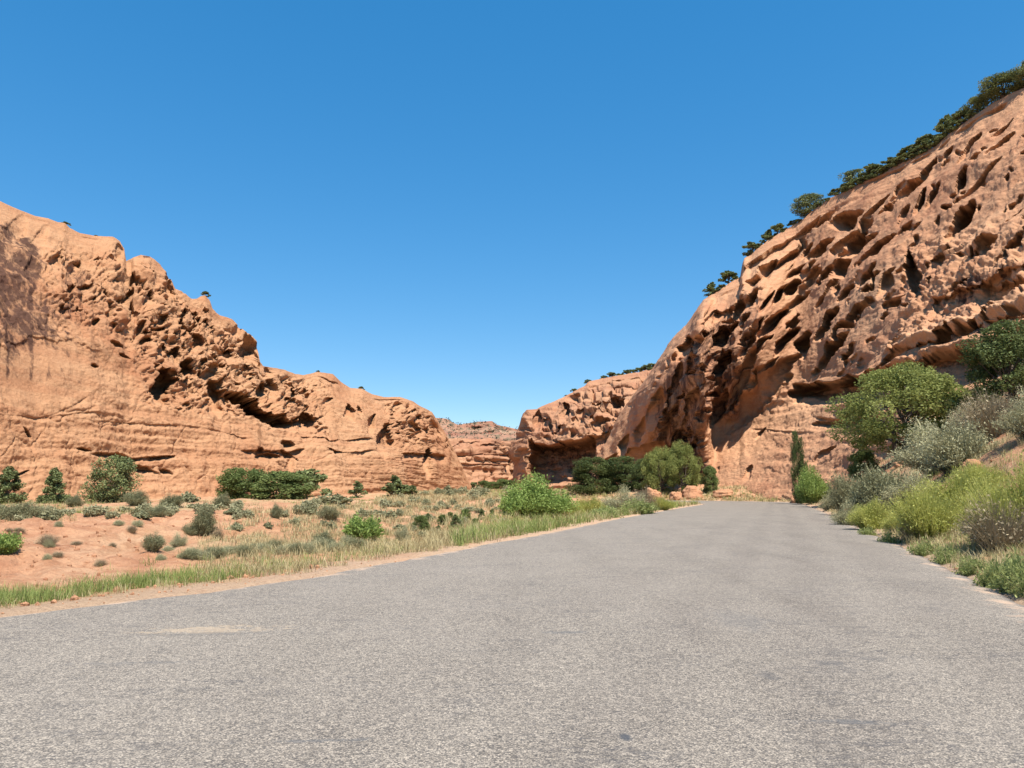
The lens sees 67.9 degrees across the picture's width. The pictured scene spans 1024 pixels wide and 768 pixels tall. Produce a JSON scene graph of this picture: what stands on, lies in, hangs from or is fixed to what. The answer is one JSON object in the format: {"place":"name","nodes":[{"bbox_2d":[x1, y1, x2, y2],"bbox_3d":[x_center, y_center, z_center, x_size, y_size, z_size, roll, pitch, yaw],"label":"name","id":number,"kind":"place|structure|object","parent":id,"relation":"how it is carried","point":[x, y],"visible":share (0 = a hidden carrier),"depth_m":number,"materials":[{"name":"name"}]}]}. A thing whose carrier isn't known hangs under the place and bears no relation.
{"place":"outdoors","nodes":[
{"label":"outdoors","id":0,"kind":"place"},
{"bbox_2d":[0,201,471,500],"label":"cliff","id":1,"kind":"structure","parent":0,"point":[107,349],"depth_m":93.13,"materials":[{"name":"stone"}]},
{"bbox_2d":[436,418,517,440],"bbox_3d":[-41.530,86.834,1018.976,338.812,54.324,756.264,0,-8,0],"label":"mesa","id":2,"kind":"structure","parent":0,"point":[482,428],"depth_m":842.38,"materials":[{"name":"stone"}]},
{"bbox_2d":[439,417,515,440],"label":"distant woodland","id":3,"kind":"object","parent":2,"relation":"on","point":[450,432],"visible":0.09,"depth_m":822.11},
{"bbox_2d":[449,438,513,488],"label":"cliff","id":4,"kind":"structure","parent":0,"point":[488,459],"depth_m":283.77,"materials":[{"name":"stone"}]},
{"bbox_2d":[0,500,1023,767],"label":"road","id":5,"kind":"structure","parent":0,"point":[746,634],"depth_m":6.81,"materials":[{"name":"asphalt"}]},
{"bbox_2d":[0,432,1023,616],"bbox_3d":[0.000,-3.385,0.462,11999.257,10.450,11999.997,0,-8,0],"label":"ground","id":6,"kind":"structure","parent":0,"point":[118,535],"depth_m":18.49,"materials":[{"name":"soil"}]},
{"bbox_2d":[0,528,24,554],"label":"green bush","id":7,"kind":"object","parent":6,"relation":"on","point":[9,543],"visible":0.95,"depth_m":15.51,"materials":[{"name":"green plant"}]},
{"bbox_2d":[0,466,28,503],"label":"juniper","id":8,"kind":"object","parent":6,"relation":"on","point":[8,475],"visible":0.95,"depth_m":45.34,"materials":[{"name":"green plant"}]},
{"bbox_2d":[0,499,40,520],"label":"sagebrush","id":9,"kind":"object","parent":6,"relation":"on","point":[20,509],"visible":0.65,"depth_m":21.85,"materials":[{"name":"green plant"}]},
{"bbox_2d":[30,503,58,517],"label":"sagebrush","id":10,"kind":"object","parent":6,"relation":"on","point":[43,508],"visible":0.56,"depth_m":22.50,"materials":[{"name":"green plant"}]},
{"bbox_2d":[33,532,60,544],"bbox_3d":[-10.583,3.541,17.318,0.494,0.376,0.628,-9,-7,30],"label":"dry brush","id":11,"kind":"object","parent":6,"relation":"on","point":[44,537],"visible":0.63,"depth_m":17.26,"materials":[{"name":"beige plant"}]},
{"bbox_2d":[34,510,59,520],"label":"sagebrush","id":12,"kind":"object","parent":6,"relation":"on","point":[44,517],"visible":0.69,"depth_m":22.30,"materials":[{"name":"green plant"}]},
{"bbox_2d":[35,467,72,503],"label":"juniper","id":13,"kind":"object","parent":6,"relation":"on","point":[54,479],"visible":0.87,"depth_m":45.09,"materials":[{"name":"green plant"}]},
{"bbox_2d":[64,494,84,506],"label":"sagebrush","id":14,"kind":"object","parent":6,"relation":"on","point":[74,501],"visible":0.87,"depth_m":34.82,"materials":[{"name":"green plant"}]},
{"bbox_2d":[87,504,110,514],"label":"sagebrush","id":15,"kind":"object","parent":6,"relation":"on","point":[98,510],"visible":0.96,"depth_m":25.08,"materials":[{"name":"green plant"}]},
{"bbox_2d":[77,454,143,502],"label":"juniper","id":16,"kind":"object","parent":6,"relation":"on","point":[108,491],"visible":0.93,"depth_m":45.01,"materials":[{"name":"green plant"}]},
{"bbox_2d":[121,490,150,505],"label":"sagebrush","id":17,"kind":"object","parent":6,"relation":"on","point":[137,499],"visible":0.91,"depth_m":33.96,"materials":[{"name":"green plant"}]},
{"bbox_2d":[137,531,165,551],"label":"sagebrush","id":18,"kind":"object","parent":6,"relation":"on","point":[156,543],"visible":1,"depth_m":17.36,"materials":[{"name":"green plant"}]},
{"bbox_2d":[145,505,169,516],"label":"sagebrush","id":19,"kind":"object","parent":6,"relation":"on","point":[158,511],"visible":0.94,"depth_m":25.83,"materials":[{"name":"green plant"}]},
{"bbox_2d":[157,492,185,505],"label":"sagebrush","id":20,"kind":"object","parent":6,"relation":"on","point":[177,499],"visible":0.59,"depth_m":34.52,"materials":[{"name":"green plant"}]},
{"bbox_2d":[169,531,189,547],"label":"sagebrush","id":21,"kind":"object","parent":6,"relation":"on","point":[177,541],"visible":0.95,"depth_m":19.00,"materials":[{"name":"beige plant"}]},
{"bbox_2d":[177,548,200,559],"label":"sagebrush","id":22,"kind":"object","parent":6,"relation":"on","point":[189,554],"visible":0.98,"depth_m":16.94,"materials":[{"name":"green plant"}]},
{"bbox_2d":[181,522,199,535],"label":"sagebrush","id":23,"kind":"object","parent":6,"relation":"on","point":[191,531],"visible":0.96,"depth_m":22.05,"materials":[{"name":"green plant"}]},
{"bbox_2d":[181,491,200,502],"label":"sagebrush","id":24,"kind":"object","parent":6,"relation":"on","point":[190,497],"visible":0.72,"depth_m":37.02,"materials":[{"name":"green plant"}]},
{"bbox_2d":[188,501,218,535],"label":"sagebrush","id":25,"kind":"object","parent":6,"relation":"on","point":[205,520],"visible":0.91,"depth_m":22.20,"materials":[{"name":"green plant"}]},
{"bbox_2d":[202,545,230,558],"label":"sagebrush","id":26,"kind":"object","parent":6,"relation":"on","point":[217,550],"visible":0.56,"depth_m":17.43,"materials":[{"name":"green plant"}]},
{"bbox_2d":[211,491,231,508],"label":"sagebrush","id":27,"kind":"object","parent":6,"relation":"on","point":[224,499],"visible":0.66,"depth_m":34.82,"materials":[{"name":"green plant"}]},
{"bbox_2d":[215,466,272,499],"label":"willow shrub","id":28,"kind":"object","parent":6,"relation":"on","point":[234,484],"visible":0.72,"depth_m":66.26,"materials":[{"name":"green plant"}]},
{"bbox_2d":[236,543,255,555],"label":"sagebrush","id":29,"kind":"object","parent":6,"relation":"on","point":[244,547],"visible":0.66,"depth_m":17.59,"materials":[{"name":"green plant"}]},
{"bbox_2d":[269,502,283,518],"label":"sagebrush","id":30,"kind":"object","parent":6,"relation":"on","point":[276,512],"visible":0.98,"depth_m":26.44,"materials":[{"name":"green plant"}]},
{"bbox_2d":[250,470,315,499],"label":"willow shrub","id":31,"kind":"object","parent":6,"relation":"on","point":[286,481],"visible":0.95,"depth_m":65.62,"materials":[{"name":"green plant"}]},
{"bbox_2d":[301,541,317,553],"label":"sagebrush","id":32,"kind":"object","parent":6,"relation":"on","point":[309,547],"visible":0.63,"depth_m":18.72,"materials":[{"name":"green plant"}]},
{"bbox_2d":[288,468,331,499],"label":"juniper","id":33,"kind":"object","parent":6,"relation":"on","point":[317,478],"visible":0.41,"depth_m":73.14,"materials":[{"name":"green plant"}]},
{"bbox_2d":[316,504,341,520],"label":"sagebrush","id":34,"kind":"object","parent":6,"relation":"on","point":[329,513],"visible":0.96,"depth_m":28.58,"materials":[{"name":"green plant"}]},
{"bbox_2d":[312,493,353,504],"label":"sagebrush","id":35,"kind":"object","parent":6,"relation":"on","point":[338,498],"visible":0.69,"depth_m":41.59,"materials":[{"name":"green plant"}]},
{"bbox_2d":[348,481,368,498],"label":"juniper","id":36,"kind":"object","parent":6,"relation":"on","point":[358,487],"visible":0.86,"depth_m":82.98,"materials":[{"name":"green plant"}]},
{"bbox_2d":[341,511,384,541],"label":"green bush","id":37,"kind":"object","parent":6,"relation":"on","point":[358,527],"visible":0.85,"depth_m":23.46,"materials":[{"name":"green plant"}]},
{"bbox_2d":[381,475,405,497],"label":"juniper","id":38,"kind":"object","parent":6,"relation":"on","point":[396,483],"visible":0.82,"depth_m":88.58,"materials":[{"name":"green plant"}]},
{"bbox_2d":[393,524,411,540],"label":"sagebrush","id":39,"kind":"object","parent":6,"relation":"on","point":[400,534],"visible":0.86,"depth_m":24.10,"materials":[{"name":"green plant"}]},
{"bbox_2d":[412,515,430,530],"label":"willow shrub","id":40,"kind":"object","parent":6,"relation":"on","point":[421,520],"visible":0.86,"depth_m":29.50,"materials":[{"name":"green plant"}]},
{"bbox_2d":[0,442,1022,613],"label":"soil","id":41,"kind":"structure","parent":6,"relation":"on","point":[73,598],"depth_m":15.04,"materials":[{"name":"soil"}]},
{"bbox_2d":[0,430,1023,608],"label":"dry grass","id":42,"kind":"structure","parent":6,"relation":"on","point":[438,538],"depth_m":22.89,"materials":[{"name":"plant"}]},
{"bbox_2d":[0,448,1023,606],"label":"green grass","id":43,"kind":"structure","parent":6,"relation":"on","point":[52,593],"depth_m":15.28,"materials":[{"name":"plant"}]},
{"bbox_2d":[498,493,525,515],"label":"green bush","id":44,"kind":"object","parent":6,"relation":"on","point":[507,504],"visible":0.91,"depth_m":40.24,"materials":[{"name":"green plant"}]},
{"bbox_2d":[499,467,579,518],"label":"green bush","id":45,"kind":"object","parent":6,"relation":"on","point":[537,498],"visible":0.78,"depth_m":40.89,"materials":[{"name":"green plant"}]},
{"bbox_2d":[574,495,606,511],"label":"rabbitbrush","id":46,"kind":"object","parent":6,"relation":"on","point":[595,502],"visible":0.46,"depth_m":44.97,"materials":[{"name":"green plant"}]},
{"bbox_2d":[564,456,620,494],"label":"oak tree","id":47,"kind":"object","parent":6,"relation":"on","point":[586,480],"visible":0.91,"depth_m":109.80,"materials":[{"name":"green plant"}]},
{"bbox_2d":[585,503,623,517],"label":"weed","id":48,"kind":"object","parent":6,"relation":"on","point":[599,510],"visible":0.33,"depth_m":40.20,"materials":[{"name":"green plant"}]},
{"bbox_2d":[595,455,643,492],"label":"oak tree","id":49,"kind":"object","parent":6,"relation":"on","point":[621,472],"visible":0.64,"depth_m":109.88,"materials":[{"name":"green plant"}]},
{"bbox_2d":[606,484,648,507],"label":"sagebrush","id":50,"kind":"object","parent":6,"relation":"on","point":[624,498],"visible":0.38,"depth_m":51.29,"materials":[{"name":"green plant"}]},
{"bbox_2d":[615,498,660,514],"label":"weed","id":51,"kind":"object","parent":6,"relation":"on","point":[644,507],"visible":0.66,"depth_m":45.99,"materials":[{"name":"green plant"}]},
{"bbox_2d":[627,458,661,490],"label":"oak tree","id":52,"kind":"object","parent":6,"relation":"on","point":[638,467],"visible":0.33,"depth_m":106.84,"materials":[{"name":"green plant"}]},
{"bbox_2d":[630,485,660,506],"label":"dry brush","id":53,"kind":"object","parent":6,"relation":"on","point":[646,492],"visible":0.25,"depth_m":52.91,"materials":[{"name":"beige plant"}]},
{"bbox_2d":[640,445,678,493],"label":"oak tree","id":54,"kind":"object","parent":6,"relation":"on","point":[651,464],"visible":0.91,"depth_m":101.52,"materials":[{"name":"green plant"}]},
{"bbox_2d":[652,495,677,510],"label":"rabbitbrush","id":55,"kind":"object","parent":6,"relation":"on","point":[664,505],"visible":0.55,"depth_m":53.76,"materials":[{"name":"green plant"}]},
{"bbox_2d":[662,439,703,491],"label":"oak tree","id":56,"kind":"object","parent":6,"relation":"on","point":[679,452],"visible":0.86,"depth_m":101.43,"materials":[{"name":"green plant"}]},
{"bbox_2d":[682,486,703,498],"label":"boulder","id":57,"kind":"object","parent":6,"relation":"on","point":[689,492],"visible":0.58,"depth_m":96.80,"materials":[{"name":"orange stone"}]},
{"bbox_2d":[701,465,719,491],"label":"willow shrub","id":58,"kind":"object","parent":6,"relation":"on","point":[710,478],"visible":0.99,"depth_m":98.77,"materials":[{"name":"green plant"}]},
{"bbox_2d":[712,489,732,497],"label":"boulder","id":59,"kind":"object","parent":6,"relation":"on","point":[720,493],"visible":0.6,"depth_m":95.23,"materials":[{"name":"orange stone"}]},
{"bbox_2d":[790,430,807,503],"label":"cypress","id":60,"kind":"object","parent":6,"relation":"on","point":[797,447],"visible":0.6,"depth_m":75.34,"materials":[{"name":"green plant"}]},
{"bbox_2d":[793,460,831,503],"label":"green bush","id":61,"kind":"object","parent":6,"relation":"on","point":[812,485],"visible":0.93,"depth_m":70.74,"materials":[{"name":"green plant"}]},
{"bbox_2d":[817,490,834,510],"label":"sagebrush","id":62,"kind":"object","parent":6,"relation":"on","point":[826,503],"visible":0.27,"depth_m":51.34,"materials":[{"name":"green plant"}]},
{"bbox_2d":[824,470,862,511],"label":"sagebrush","id":63,"kind":"object","parent":6,"relation":"on","point":[840,492],"visible":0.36,"depth_m":43.40,"materials":[{"name":"green plant"}]},
{"bbox_2d":[825,498,861,524],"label":"sagebrush","id":64,"kind":"object","parent":6,"relation":"on","point":[841,517],"visible":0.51,"depth_m":32.49,"materials":[{"name":"green plant"}]},
{"bbox_2d":[838,469,871,508],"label":"sagebrush","id":65,"kind":"object","parent":6,"relation":"on","point":[843,501],"visible":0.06,"depth_m":33.58,"materials":[{"name":"green plant"}]},
{"bbox_2d":[846,449,881,479],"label":"willow shrub","id":66,"kind":"object","parent":6,"relation":"on","point":[860,457],"visible":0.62,"depth_m":59.43,"materials":[{"name":"green plant"}]},
{"bbox_2d":[842,495,893,529],"bbox_3d":[13.527,4.891,28.573,2.183,1.457,1.681,-1,-6,-15],"label":"rabbitbrush","id":67,"kind":"object","parent":6,"relation":"on","point":[870,516],"visible":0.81,"depth_m":28.35,"materials":[{"name":"green plant"}]},
{"bbox_2d":[857,525,878,536],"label":"weed","id":68,"kind":"object","parent":6,"relation":"on","point":[868,531],"visible":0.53,"depth_m":25.45,"materials":[{"name":"green plant"}]},
{"bbox_2d":[841,463,923,511],"bbox_3d":[16.219,4.566,32.612,3.820,2.607,3.224,-2,-6,15],"label":"sagebrush","id":69,"kind":"object","parent":6,"relation":"on","point":[876,482],"visible":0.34,"depth_m":32.47,"materials":[{"name":"green plant"}]},
{"bbox_2d":[876,528,900,543],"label":"weed","id":70,"kind":"object","parent":6,"relation":"on","point":[887,538],"visible":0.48,"depth_m":22.03,"materials":[{"name":"green plant"}]},
{"bbox_2d":[880,510,902,533],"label":"rabbitbrush","id":71,"kind":"object","parent":6,"relation":"on","point":[890,525],"visible":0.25,"depth_m":25.54,"materials":[{"name":"green plant"}]},
{"bbox_2d":[823,360,974,457],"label":"oak tree","id":72,"kind":"object","parent":6,"relation":"on","point":[924,400],"visible":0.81,"depth_m":55.33,"materials":[{"name":"green plant"}]},
{"bbox_2d":[875,466,941,508],"bbox_3d":[16.283,4.228,30.831,3.697,1.888,2.866,9,-17,-40],"label":"sagebrush","id":73,"kind":"object","parent":6,"relation":"on","point":[908,480],"visible":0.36,"depth_m":30.36,"materials":[{"name":"green plant"}]},
{"bbox_2d":[893,504,929,540],"bbox_3d":[11.501,4.032,21.703,1.210,1.249,1.107,-6,-14,25],"label":"dry brush","id":74,"kind":"object","parent":6,"relation":"on","point":[903,532],"visible":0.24,"depth_m":21.57,"materials":[{"name":"green plant"}]},
{"bbox_2d":[906,536,937,556],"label":"weed","id":75,"kind":"object","parent":6,"relation":"on","point":[920,550],"visible":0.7,"depth_m":17.95,"materials":[{"name":"green plant"}]},
{"bbox_2d":[883,479,967,540],"bbox_3d":[11.912,3.624,21.584,2.547,1.887,3.178,0,-3,34],"label":"rabbitbrush","id":76,"kind":"object","parent":6,"relation":"on","point":[925,511],"visible":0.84,"depth_m":21.12,"materials":[{"name":"green plant"}]},
{"bbox_2d":[881,415,972,474],"bbox_3d":[20.039,2.854,36.009,4.611,2.924,4.974,-3,-8,20],"label":"sagebrush","id":77,"kind":"object","parent":6,"relation":"on","point":[905,457],"visible":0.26,"depth_m":36.18,"materials":[{"name":"green plant"}]},
{"bbox_2d":[929,538,966,564],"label":"weed","id":78,"kind":"object","parent":6,"relation":"on","point":[940,558],"visible":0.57,"depth_m":16.00,"materials":[{"name":"green plant"}]},
{"bbox_2d":[908,417,1002,476],"bbox_3d":[18.811,2.587,32.001,3.843,2.504,4.385,-5,-13,8],"label":"sagebrush","id":79,"kind":"object","parent":6,"relation":"on","point":[950,450],"visible":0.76,"depth_m":31.47,"materials":[{"name":"green plant"}]},
{"bbox_2d":[905,464,1006,512],"bbox_3d":[14.049,3.392,23.734,2.308,1.809,3.025,13,-14,-42],"label":"rabbitbrush","id":80,"kind":"object","parent":6,"relation":"on","point":[957,485],"visible":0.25,"depth_m":23.58,"materials":[{"name":"green plant"}]},
{"bbox_2d":[939,403,979,434],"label":"sagebrush","id":81,"kind":"object","parent":6,"relation":"on","point":[952,425],"visible":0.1,"depth_m":40.17,"materials":[{"name":"grey plant"}]},
{"bbox_2d":[951,555,989,575],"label":"weed","id":82,"kind":"object","parent":6,"relation":"on","point":[967,570],"visible":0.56,"depth_m":13.86,"materials":[{"name":"green plant"}]},
{"bbox_2d":[943,458,1012,491],"bbox_3d":[15.305,3.049,24.810,2.112,1.251,2.525,-2,-6,-15],"label":"rabbitbrush","id":83,"kind":"object","parent":6,"relation":"on","point":[974,469],"visible":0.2,"depth_m":24.57,"materials":[{"name":"green plant"}]},
{"bbox_2d":[947,385,1023,439],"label":"dry brush","id":84,"kind":"object","parent":6,"relation":"on","point":[986,414],"visible":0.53,"depth_m":33.92,"materials":[{"name":"green plant"}]},
{"bbox_2d":[948,489,1023,554],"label":"dry brush","id":85,"kind":"object","parent":6,"relation":"on","point":[994,533],"visible":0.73,"depth_m":16.06,"materials":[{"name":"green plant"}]},
{"bbox_2d":[948,471,1023,534],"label":"rabbitbrush","id":86,"kind":"object","parent":6,"relation":"on","point":[1002,499],"visible":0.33,"depth_m":16.71,"materials":[{"name":"green plant"}]},
{"bbox_2d":[950,318,1023,413],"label":"oak tree","id":87,"kind":"object","parent":6,"relation":"on","point":[1008,369],"visible":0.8,"depth_m":50.07,"materials":[{"name":"green plant"}]},
{"bbox_2d":[971,550,1011,589],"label":"weed","id":88,"kind":"object","parent":6,"relation":"on","point":[982,581],"visible":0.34,"depth_m":12.26,"materials":[{"name":"green plant"}]},
{"bbox_2d":[987,546,1023,592],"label":"weed","id":89,"kind":"object","parent":6,"relation":"on","point":[1003,583],"visible":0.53,"depth_m":11.55,"materials":[{"name":"green plant"}]},
{"bbox_2d":[988,385,1023,441],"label":"sagebrush","id":90,"kind":"object","parent":6,"relation":"on","point":[1014,424],"visible":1,"depth_m":28.29,"materials":[{"name":"green plant"}]},
{"bbox_2d":[989,449,1023,509],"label":"rabbitbrush","id":91,"kind":"object","parent":6,"relation":"on","point":[1018,480],"visible":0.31,"depth_m":16.75,"materials":[{"name":"green plant"}]},
{"bbox_2d":[1006,564,1023,597],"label":"weed","id":92,"kind":"object","parent":6,"relation":"on","point":[1019,590],"visible":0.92,"depth_m":11.06,"materials":[{"name":"green plant"}]},
{"bbox_2d":[0,0,1023,428],"label":"sky","id":93,"kind":"structure","parent":0,"point":[464,211],"materials":[{"name":"blue"}]},
{"bbox_2d":[508,369,651,489],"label":"cliff","id":94,"kind":"structure","parent":0,"point":[555,439],"depth_m":217.54,"materials":[{"name":"stone"}]},
{"bbox_2d":[591,88,1023,499],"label":"cliff","id":95,"kind":"structure","parent":0,"point":[797,326],"depth_m":101.99,"materials":[{"name":"orange stone"}]},
{"bbox_2d":[718,270,737,283],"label":"juniper","id":96,"kind":"object","parent":95,"relation":"on","point":[728,275],"visible":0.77,"depth_m":131.90,"materials":[{"name":"green plant"}]},
{"bbox_2d":[742,241,757,256],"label":"juniper","id":97,"kind":"object","parent":95,"relation":"on","point":[750,246],"visible":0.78,"depth_m":132.63,"materials":[{"name":"green plant"}]},
{"bbox_2d":[789,193,824,218],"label":"juniper","id":98,"kind":"object","parent":95,"relation":"on","point":[802,202],"visible":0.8,"depth_m":128.33,"materials":[{"name":"green plant"}]},
{"bbox_2d":[837,168,863,185],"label":"juniper","id":99,"kind":"object","parent":95,"relation":"on","point":[849,175],"visible":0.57,"depth_m":121.47,"materials":[{"name":"green plant"}]},
{"bbox_2d":[860,163,879,175],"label":"juniper","id":100,"kind":"object","parent":95,"relation":"on","point":[870,167],"visible":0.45,"depth_m":117.96,"materials":[{"name":"green plant"}]},
{"bbox_2d":[912,133,939,146],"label":"juniper","id":101,"kind":"object","parent":95,"relation":"on","point":[927,138],"visible":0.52,"depth_m":109.32,"materials":[{"name":"green plant"}]},
{"bbox_2d":[932,113,954,139],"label":"juniper","id":102,"kind":"object","parent":95,"relation":"on","point":[940,126],"visible":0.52,"depth_m":107.40,"materials":[{"name":"green plant"}]},
{"bbox_2d":[958,94,989,116],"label":"juniper","id":103,"kind":"object","parent":95,"relation":"on","point":[976,107],"visible":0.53,"depth_m":103.83,"materials":[{"name":"green plant"}]},
{"bbox_2d":[971,67,1023,106],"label":"juniper","id":104,"kind":"object","parent":95,"relation":"on","point":[992,88],"visible":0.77,"depth_m":99.44,"materials":[{"name":"green plant"}]},
{"bbox_2d":[1011,61,1023,91],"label":"juniper","id":105,"kind":"object","parent":95,"relation":"on","point":[1020,76],"visible":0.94,"depth_m":96.21,"materials":[{"name":"green plant"}]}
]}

